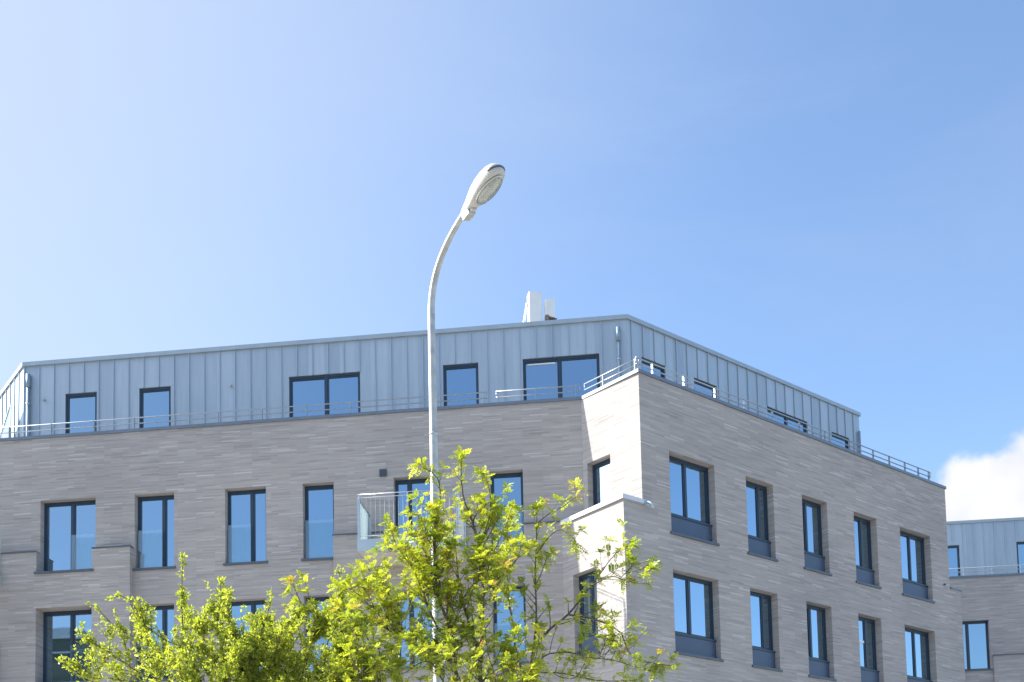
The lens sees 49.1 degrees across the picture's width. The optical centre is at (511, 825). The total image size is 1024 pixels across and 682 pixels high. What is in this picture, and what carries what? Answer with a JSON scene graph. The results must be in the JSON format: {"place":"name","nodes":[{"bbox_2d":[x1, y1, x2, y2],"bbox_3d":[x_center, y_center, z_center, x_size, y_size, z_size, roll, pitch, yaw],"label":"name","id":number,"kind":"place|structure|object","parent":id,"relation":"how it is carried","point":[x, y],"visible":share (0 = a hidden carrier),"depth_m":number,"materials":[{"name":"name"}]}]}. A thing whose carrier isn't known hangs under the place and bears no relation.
{"place":"outdoors","nodes":[
{"label":"outdoors","id":0,"kind":"place"},
{"bbox_2d":[55,552,387,681],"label":"hawthorn tree","id":1,"kind":"object","parent":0,"point":[244,656],"visible":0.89,"depth_m":9.95,"materials":[{"name":"green plant"}]},
{"bbox_2d":[428,163,504,681],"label":"street lamp","id":2,"kind":"object","parent":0,"point":[487,183],"visible":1,"depth_m":12.25,"materials":[{"name":"metal"}]},
{"bbox_2d":[0,314,964,681],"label":"apartment building","id":3,"kind":"structure","parent":0,"point":[782,530],"depth_m":30.85,"materials":[{"name":"brick"}]},
{"bbox_2d":[34,500,95,573],"bbox_3d":[-12.302,-7.995,31.079,1.710,2.145,0.566,-2,-4,6],"label":"window","id":4,"kind":"structure","parent":3,"relation":"in","point":[69,527],"depth_m":31.29,"materials":[{"name":"blue glass"}]},
{"bbox_2d":[43,610,92,681],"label":"window","id":5,"kind":"structure","parent":3,"relation":"in","point":[59,627],"depth_m":31.09,"materials":[{"name":"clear glass"}]},
{"bbox_2d":[66,392,96,432],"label":"terrace window","id":6,"kind":"structure","parent":3,"relation":"in","point":[82,406],"depth_m":32.97,"materials":[{"name":"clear glass"}]},
{"bbox_2d":[132,495,175,570],"bbox_3d":[-9.807,-8.064,30.902,1.230,2.145,0.360,-2,-4,6],"label":"window","id":7,"kind":"structure","parent":3,"relation":"in","point":[155,513],"depth_m":31.02,"materials":[{"name":"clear glass"}]},
{"bbox_2d":[133,605,175,681],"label":"window","id":8,"kind":"structure","parent":3,"relation":"in","point":[164,619],"depth_m":30.79,"materials":[{"name":"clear glass"}]},
{"bbox_2d":[140,387,170,427],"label":"terrace window","id":9,"kind":"structure","parent":3,"relation":"in","point":[153,401],"depth_m":32.72,"materials":[{"name":"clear glass"}]},
{"bbox_2d":[223,489,267,565],"bbox_3d":[-7.235,-8.143,30.613,1.250,2.145,0.349,-2,-4,6],"label":"window","id":10,"kind":"structure","parent":3,"relation":"in","point":[246,508],"depth_m":30.72,"materials":[{"name":"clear glass"}]},
{"bbox_2d":[228,600,266,677],"bbox_3d":[-7.165,-5.052,30.390,1.250,2.145,0.350,-2,-4,6],"label":"window","id":11,"kind":"structure","parent":3,"relation":"in","point":[252,606],"depth_m":30.57,"materials":[{"name":"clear glass"}]},
{"bbox_2d":[301,485,333,560],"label":"window","id":12,"kind":"structure","parent":3,"relation":"in","point":[319,500],"depth_m":30.51,"materials":[{"name":"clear glass"}]},
{"bbox_2d":[303,597,333,673],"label":"window","id":13,"kind":"structure","parent":3,"relation":"in","point":[322,599],"depth_m":30.28,"materials":[{"name":"blue glass"}]},
{"bbox_2d":[289,372,360,416],"bbox_3d":[-5.342,-11.686,32.131,2.090,2.505,0.201,-2,-4,6],"label":"terrace window","id":14,"kind":"structure","parent":3,"relation":"in","point":[345,387],"depth_m":32.17,"materials":[{"name":"blue glass"}]},
{"bbox_2d":[395,478,430,536],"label":"window","id":15,"kind":"structure","parent":3,"relation":"in","point":[413,484],"depth_m":30.25,"materials":[{"name":"blue glass"}]},
{"bbox_2d":[397,592,432,668],"bbox_3d":[-2.510,-5.197,29.838,1.250,2.145,0.432,-2,-4,6],"label":"window","id":16,"kind":"structure","parent":3,"relation":"in","point":[412,613],"depth_m":30.01,"materials":[{"name":"blue glass"}]},
{"bbox_2d":[443,363,478,405],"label":"terrace window","id":17,"kind":"structure","parent":3,"relation":"in","point":[463,378],"depth_m":31.74,"materials":[{"name":"blue glass"}]},
{"bbox_2d":[491,472,523,548],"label":"window","id":18,"kind":"structure","parent":3,"relation":"in","point":[515,478],"depth_m":29.97,"materials":[{"name":"blue glass"}]},
{"bbox_2d":[492,586,528,664],"bbox_3d":[-0.050,-5.272,29.574,0.980,2.145,0.446,-2,-4,6],"label":"window","id":19,"kind":"structure","parent":3,"relation":"in","point":[498,617],"depth_m":29.73,"materials":[{"name":"blue glass"}]},
{"bbox_2d":[523,291,541,321],"bbox_3d":[0.556,-14.938,33.470,0.674,1.980,0.280,0,-4,-12],"label":"panel antenna","id":20,"kind":"object","parent":3,"relation":"on","point":[533,308],"visible":0.45,"depth_m":33.41,"materials":[{"name":"white plastic"}]},
{"bbox_2d":[544,298,556,320],"bbox_3d":[1.154,-14.876,33.512,0.362,1.836,0.285,0,-4,-14],"label":"radio unit","id":21,"kind":"object","parent":3,"relation":"on","point":[549,309],"visible":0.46,"depth_m":33.45,"materials":[{"name":"white plastic"}]},
{"bbox_2d":[523,354,599,399],"bbox_3d":[1.403,-11.893,31.378,2.150,2.505,0.211,-2,-4,6],"label":"terrace window","id":22,"kind":"structure","parent":3,"relation":"in","point":[568,370],"depth_m":31.43,"materials":[{"name":"blue glass"}]},
{"bbox_2d":[575,570,599,659],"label":"window","id":23,"kind":"structure","parent":3,"relation":"in","point":[588,600],"depth_m":28.77,"materials":[{"name":"black glass"}]},
{"bbox_2d":[592,458,610,505],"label":"window","id":24,"kind":"structure","parent":3,"relation":"in","point":[602,470],"depth_m":29.36,"materials":[{"name":"white glass"}]},
{"bbox_2d":[642,358,664,377],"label":"terrace window","id":25,"kind":"structure","parent":3,"relation":"in","point":[644,363],"depth_m":31.92,"materials":[{"name":"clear glass"}]},
{"bbox_2d":[669,456,719,545],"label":"window","id":26,"kind":"structure","parent":3,"relation":"in","point":[689,483],"depth_m":29.40,"materials":[{"name":"blue glass"}]},
{"bbox_2d":[673,573,723,661],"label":"window","id":27,"kind":"structure","parent":3,"relation":"in","point":[693,597],"depth_m":29.17,"materials":[{"name":"blue glass"}]},
{"bbox_2d":[694,379,715,396],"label":"terrace window","id":28,"kind":"structure","parent":3,"relation":"in","point":[700,385],"depth_m":33.19,"materials":[{"name":"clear glass"}]},
{"bbox_2d":[746,481,778,561],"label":"window","id":29,"kind":"structure","parent":3,"relation":"in","point":[759,545],"depth_m":31.08,"materials":[{"name":"blue glass"}]},
{"bbox_2d":[750,591,782,671],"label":"window","id":30,"kind":"structure","parent":3,"relation":"in","point":[761,609],"depth_m":30.85,"materials":[{"name":"blue glass"}]},
{"bbox_2d":[767,407,806,432],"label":"terrace window","id":31,"kind":"structure","parent":3,"relation":"in","point":[768,411],"depth_m":35.48,"materials":[{"name":"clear glass"}]},
{"bbox_2d":[802,499,831,575],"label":"window","id":32,"kind":"structure","parent":3,"relation":"in","point":[814,559],"depth_m":32.58,"materials":[{"name":"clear glass"}]},
{"bbox_2d":[806,604,836,680],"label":"window","id":33,"kind":"structure","parent":3,"relation":"in","point":[816,620],"depth_m":32.35,"materials":[{"name":"blue glass"}]},
{"bbox_2d":[832,433,847,448],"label":"terrace window","id":34,"kind":"structure","parent":3,"relation":"in","point":[833,437],"depth_m":37.23,"materials":[{"name":"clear glass"}]},
{"bbox_2d":[854,516,881,588],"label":"window","id":35,"kind":"structure","parent":3,"relation":"in","point":[862,531],"depth_m":34.06,"materials":[{"name":"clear glass"}]},
{"bbox_2d":[858,616,879,681],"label":"window","id":36,"kind":"structure","parent":3,"relation":"in","point":[867,638],"depth_m":33.85,"materials":[{"name":"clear glass"}]},
{"bbox_2d":[900,531,934,602],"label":"window","id":37,"kind":"structure","parent":3,"relation":"in","point":[912,546],"depth_m":35.70,"materials":[{"name":"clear glass"}]},
{"bbox_2d":[905,627,932,681],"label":"window","id":38,"kind":"structure","parent":3,"relation":"in","point":[916,641],"depth_m":35.54,"materials":[{"name":"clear glass"}]},
{"bbox_2d":[278,445,686,681],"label":"rowan tree","id":39,"kind":"object","parent":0,"point":[423,572],"visible":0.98,"depth_m":10.05,"materials":[{"name":"green plant"}]},
{"bbox_2d":[0,0,1023,520],"label":"sky","id":40,"kind":"structure","parent":0,"point":[825,198],"materials":[{"name":"blue"}]},
{"bbox_2d":[946,517,1023,681],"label":"apartment building","id":41,"kind":"structure","parent":0,"point":[986,565],"depth_m":46.98,"materials":[{"name":"brick"}]},
{"bbox_2d":[948,545,959,575],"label":"terrace window","id":42,"kind":"structure","parent":41,"relation":"in","point":[953,551],"depth_m":49.00,"materials":[{"name":"blue glass"}]},
{"bbox_2d":[962,621,992,670],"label":"window","id":43,"kind":"structure","parent":41,"relation":"in","point":[975,633],"depth_m":47.00,"materials":[{"name":"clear glass"}]},
{"bbox_2d":[1016,542,1023,572],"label":"terrace window","id":44,"kind":"structure","parent":41,"relation":"in","point":[1020,545],"depth_m":48.70,"materials":[{"name":"blue glass"}]}
]}

